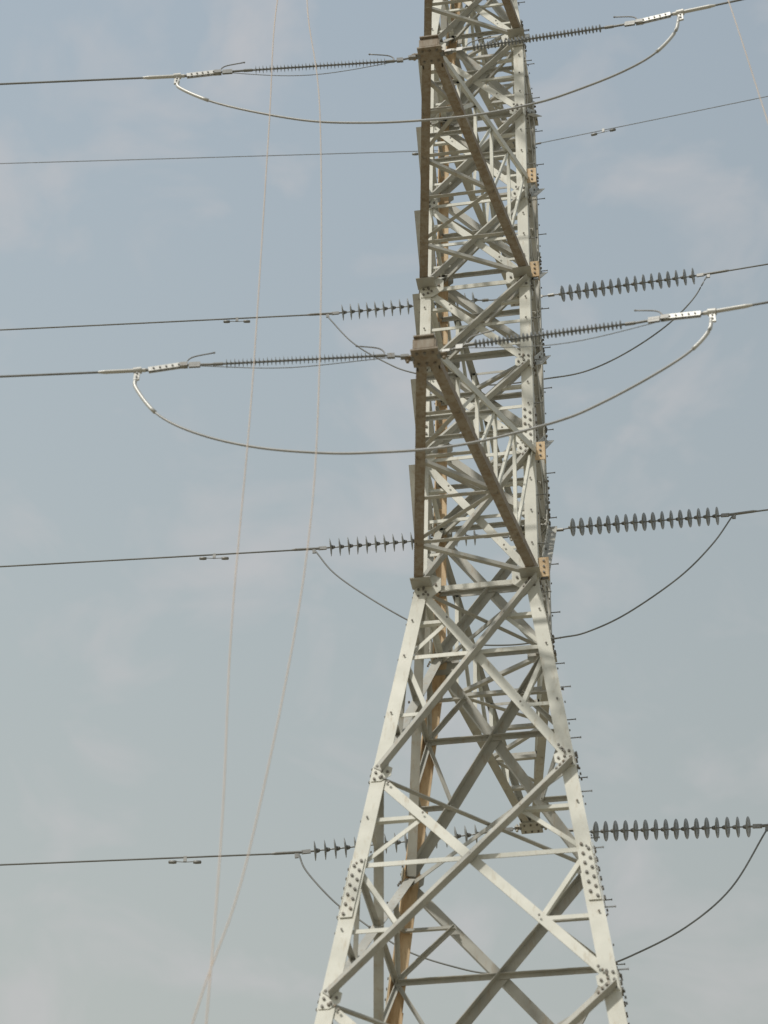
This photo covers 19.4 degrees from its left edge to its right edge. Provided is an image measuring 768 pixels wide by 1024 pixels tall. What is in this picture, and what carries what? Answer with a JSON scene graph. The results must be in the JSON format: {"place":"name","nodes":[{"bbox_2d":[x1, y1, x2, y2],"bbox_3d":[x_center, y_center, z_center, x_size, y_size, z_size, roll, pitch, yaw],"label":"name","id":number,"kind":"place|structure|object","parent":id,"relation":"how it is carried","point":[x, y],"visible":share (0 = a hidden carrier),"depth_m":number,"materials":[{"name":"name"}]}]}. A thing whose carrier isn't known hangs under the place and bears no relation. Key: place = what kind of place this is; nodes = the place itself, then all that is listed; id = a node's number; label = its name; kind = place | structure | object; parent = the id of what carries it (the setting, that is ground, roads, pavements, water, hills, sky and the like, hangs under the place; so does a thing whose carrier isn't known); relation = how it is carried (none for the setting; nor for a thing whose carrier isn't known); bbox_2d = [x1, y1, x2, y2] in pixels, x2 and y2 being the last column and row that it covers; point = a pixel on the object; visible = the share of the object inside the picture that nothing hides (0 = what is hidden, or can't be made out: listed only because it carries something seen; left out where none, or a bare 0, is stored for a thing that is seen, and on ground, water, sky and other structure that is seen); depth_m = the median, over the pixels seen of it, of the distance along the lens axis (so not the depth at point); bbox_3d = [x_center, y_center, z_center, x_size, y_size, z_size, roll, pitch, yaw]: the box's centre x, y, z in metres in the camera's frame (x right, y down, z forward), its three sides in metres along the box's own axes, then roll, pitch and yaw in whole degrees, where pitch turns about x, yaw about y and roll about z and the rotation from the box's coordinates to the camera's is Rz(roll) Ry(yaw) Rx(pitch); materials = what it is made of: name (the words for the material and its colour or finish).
{"place":"outdoors","nodes":[
{"label":"outdoors","id":0,"kind":"place"},
{"bbox_2d":[0,0,767,1023],"label":"sky","id":1,"kind":"structure","parent":0,"point":[114,674],"materials":[{"name":"blue"}]},
{"bbox_2d":[728,0,767,122],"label":"hanging rope","id":2,"kind":"object","parent":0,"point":[748,62],"visible":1,"depth_m":25.58,"materials":[{"name":"grey"}]},
{"label":"ground","id":3,"kind":"structure","parent":0,"visible":0},
{"bbox_2d":[205,0,277,1023],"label":"hanging rope","id":4,"kind":"object","parent":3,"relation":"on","point":[238,545],"visible":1,"depth_m":21.98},
{"bbox_2d":[192,0,321,1023],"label":"hanging rope","id":5,"kind":"object","parent":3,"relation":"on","point":[305,559],"visible":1,"depth_m":21.64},
{"bbox_2d":[314,0,629,1023],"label":"transmission tower","id":6,"kind":"structure","parent":3,"relation":"on","point":[472,410],"depth_m":31.07,"materials":[{"name":"metal"}]},
{"bbox_2d":[0,150,437,163],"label":"earth wire","id":7,"kind":"object","parent":6,"relation":"attached to","point":[211,157],"visible":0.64,"depth_m":46.14,"materials":[{"name":"metal"}]},
{"bbox_2d":[98,345,413,380],"bbox_3d":[-1.553,-1.825,27.464,3.874,0.586,0.112,0,-41,2],"label":"composite insulator string","id":8,"kind":"object","parent":6,"relation":"attached to","point":[137,371],"visible":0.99,"depth_m":27.45,"materials":[{"name":"plastic"}]},
{"bbox_2d":[0,371,97,377],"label":"power line conductor","id":9,"kind":"object","parent":8,"relation":"attached to","point":[51,374],"visible":1,"depth_m":27.44,"materials":[{"name":"metal"}]},
{"bbox_2d":[203,356,396,368],"bbox_3d":[-1.139,-1.824,27.446,2.601,0.192,0.011,0,-41,2],"label":"pilot wire","id":10,"kind":"object","parent":8,"relation":"attached to","point":[296,367],"visible":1,"depth_m":27.41,"materials":[{"name":"metal"}]},
{"bbox_2d":[133,317,712,454],"bbox_3d":[0.384,-1.335,26.299,7.015,1.708,0.048,-6,-42,8],"label":"jumper cable","id":11,"kind":"object","parent":8,"relation":"attached to","point":[154,411],"visible":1,"depth_m":25.90,"materials":[{"name":"metal"}]},
{"bbox_2d":[143,53,420,84],"bbox_3d":[-1.417,-6.179,31.312,3.877,0.628,0.112,0,-41,2],"label":"composite insulator string","id":12,"kind":"object","parent":6,"relation":"attached to","point":[179,76],"visible":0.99,"depth_m":31.30,"materials":[{"name":"plastic"}]},
{"bbox_2d":[0,77,142,84],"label":"power line conductor","id":13,"kind":"object","parent":12,"relation":"attached to","point":[81,80],"visible":1,"depth_m":31.28,"materials":[{"name":"metal"}]},
{"bbox_2d":[232,59,404,75],"bbox_3d":[-1.004,-6.186,31.300,2.602,0.348,0.011,0,-41,2],"label":"pilot wire","id":14,"kind":"object","parent":12,"relation":"attached to","point":[313,74],"visible":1,"depth_m":31.22,"materials":[{"name":"metal"}]},
{"bbox_2d":[176,16,679,123],"bbox_3d":[0.531,-5.729,30.180,6.973,1.561,0.048,-6,-42,8],"label":"jumper cable","id":15,"kind":"object","parent":12,"relation":"attached to","point":[664,44],"visible":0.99,"depth_m":29.79,"materials":[{"name":"metal"}]},
{"bbox_2d":[271,824,521,860],"bbox_3d":[0.216,5.143,34.979,3.925,0.630,0.320,0,-41,2],"label":"disc insulator string","id":16,"kind":"object","parent":6,"relation":"attached to","point":[348,847],"visible":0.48,"depth_m":34.91,"materials":[{"name":"ceramic"}]},
{"bbox_2d":[0,853,271,865],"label":"power line conductor","id":17,"kind":"object","parent":16,"relation":"attached to","point":[133,859],"visible":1,"depth_m":34.92,"materials":[{"name":"metal"}]},
{"bbox_2d":[168,856,200,863],"bbox_3d":[-3.090,5.405,34.895,0.520,0.134,0.060,0,-41,2],"label":"vibration damper","id":18,"kind":"object","parent":17,"relation":"attached to","point":[184,861],"visible":1,"depth_m":34.86,"materials":[{"name":"metal"}]},
{"bbox_2d":[298,829,766,973],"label":"jumper cable","id":19,"kind":"object","parent":16,"relation":"attached to","point":[638,952],"visible":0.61,"depth_m":33.14,"materials":[{"name":"metal"}]},
{"bbox_2d":[292,530,508,555],"bbox_3d":[0.359,0.520,39.065,3.923,0.552,0.320,0,-41,2],"label":"disc insulator string","id":20,"kind":"object","parent":6,"relation":"attached to","point":[367,544],"visible":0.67,"depth_m":39.01,"materials":[{"name":"ceramic"}]},
{"bbox_2d":[0,549,292,566],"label":"power line conductor","id":21,"kind":"object","parent":20,"relation":"attached to","point":[145,558],"visible":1,"depth_m":39.00,"materials":[{"name":"metal"}]},
{"bbox_2d":[199,553,228,559],"bbox_3d":[-2.946,0.776,38.985,0.520,0.134,0.060,0,-41,2],"label":"vibration damper","id":22,"kind":"object","parent":21,"relation":"attached to","point":[214,557],"visible":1,"depth_m":38.95,"materials":[{"name":"metal"}]},
{"bbox_2d":[307,292,495,320],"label":"disc insulator string","id":23,"kind":"object","parent":6,"relation":"attached to","point":[392,307],"visible":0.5,"depth_m":42.93,"materials":[{"name":"ceramic"}]},
{"bbox_2d":[0,314,307,330],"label":"power line conductor","id":24,"kind":"object","parent":23,"relation":"attached to","point":[153,322],"visible":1,"depth_m":42.93,"materials":[{"name":"metal"}]},
{"bbox_2d":[223,317,249,322],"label":"vibration damper","id":25,"kind":"object","parent":24,"relation":"attached to","point":[236,320],"visible":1,"depth_m":42.87,"materials":[{"name":"metal"}]},
{"bbox_2d":[327,276,706,385],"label":"jumper cable","id":26,"kind":"object","parent":23,"relation":"hanging from","point":[544,378],"visible":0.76,"depth_m":41.10,"materials":[{"name":"metal"}]},
{"bbox_2d":[440,4,714,55],"bbox_3d":[2.608,-6.590,30.736,3.874,0.698,0.112,-11,-43,14],"label":"composite insulator string","id":27,"kind":"object","parent":6,"relation":"attached to","point":[680,13],"visible":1,"depth_m":30.67,"materials":[{"name":"plastic"}]},
{"bbox_2d":[715,0,741,5],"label":"power line conductor","id":28,"kind":"object","parent":27,"relation":"attached to","point":[723,3],"visible":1,"depth_m":30.07,"materials":[{"name":"metal"}]},
{"bbox_2d":[437,304,752,358],"bbox_3d":[2.472,-2.199,26.857,3.874,0.666,0.112,-11,-43,14],"label":"composite insulator string","id":29,"kind":"object","parent":6,"relation":"attached to","point":[712,313],"visible":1,"depth_m":26.80,"materials":[{"name":"plastic"}]},
{"bbox_2d":[453,320,663,347],"bbox_3d":[2.078,-2.117,26.954,2.602,0.354,0.011,-11,-43,14],"label":"pilot wire","id":30,"kind":"object","parent":29,"relation":"attached to","point":[560,343],"visible":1,"depth_m":26.84,"materials":[{"name":"metal"}]},
{"bbox_2d":[753,301,767,305],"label":"power line conductor","id":31,"kind":"object","parent":29,"relation":"attached to","point":[760,303],"visible":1,"depth_m":26.22,"materials":[{"name":"metal"}]},
{"bbox_2d":[541,268,727,301],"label":"disc insulator string","id":32,"kind":"object","parent":6,"relation":"attached to","point":[594,289],"visible":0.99,"depth_m":42.33,"materials":[{"name":"ceramic"}]},
{"bbox_2d":[728,263,767,270],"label":"power line conductor","id":33,"kind":"object","parent":32,"relation":"attached to","point":[748,267],"visible":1,"depth_m":41.62,"materials":[{"name":"metal"}]},
{"bbox_2d":[540,816,767,841],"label":"disc insulator string","id":34,"kind":"object","parent":6,"relation":"attached to","point":[665,829],"visible":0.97,"depth_m":34.24,"materials":[{"name":"ceramic"}]},
{"bbox_2d":[541,96,767,142],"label":"earth wire","id":35,"kind":"object","parent":6,"relation":"attached to","point":[654,119],"visible":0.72,"depth_m":45.21,"materials":[{"name":"metal"}]},
{"bbox_2d":[591,128,615,135],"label":"vibration damper","id":36,"kind":"object","parent":35,"relation":"attached to","point":[603,131],"visible":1,"depth_m":45.47,"materials":[{"name":"metal"}]},
{"bbox_2d":[557,507,756,535],"bbox_3d":[4.414,0.173,38.426,3.923,0.675,0.320,-11,-43,14],"label":"disc insulator string","id":37,"kind":"object","parent":6,"relation":"attached to","point":[572,527],"visible":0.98,"depth_m":38.39,"materials":[{"name":"ceramic"}]},
{"bbox_2d":[314,515,732,645],"bbox_3d":[2.307,1.233,37.675,7.244,2.516,0.028,-6,-42,8],"label":"jumper cable","id":38,"kind":"object","parent":37,"relation":"hanging from","point":[668,585],"visible":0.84,"depth_m":37.22,"materials":[{"name":"metal"}]}
]}

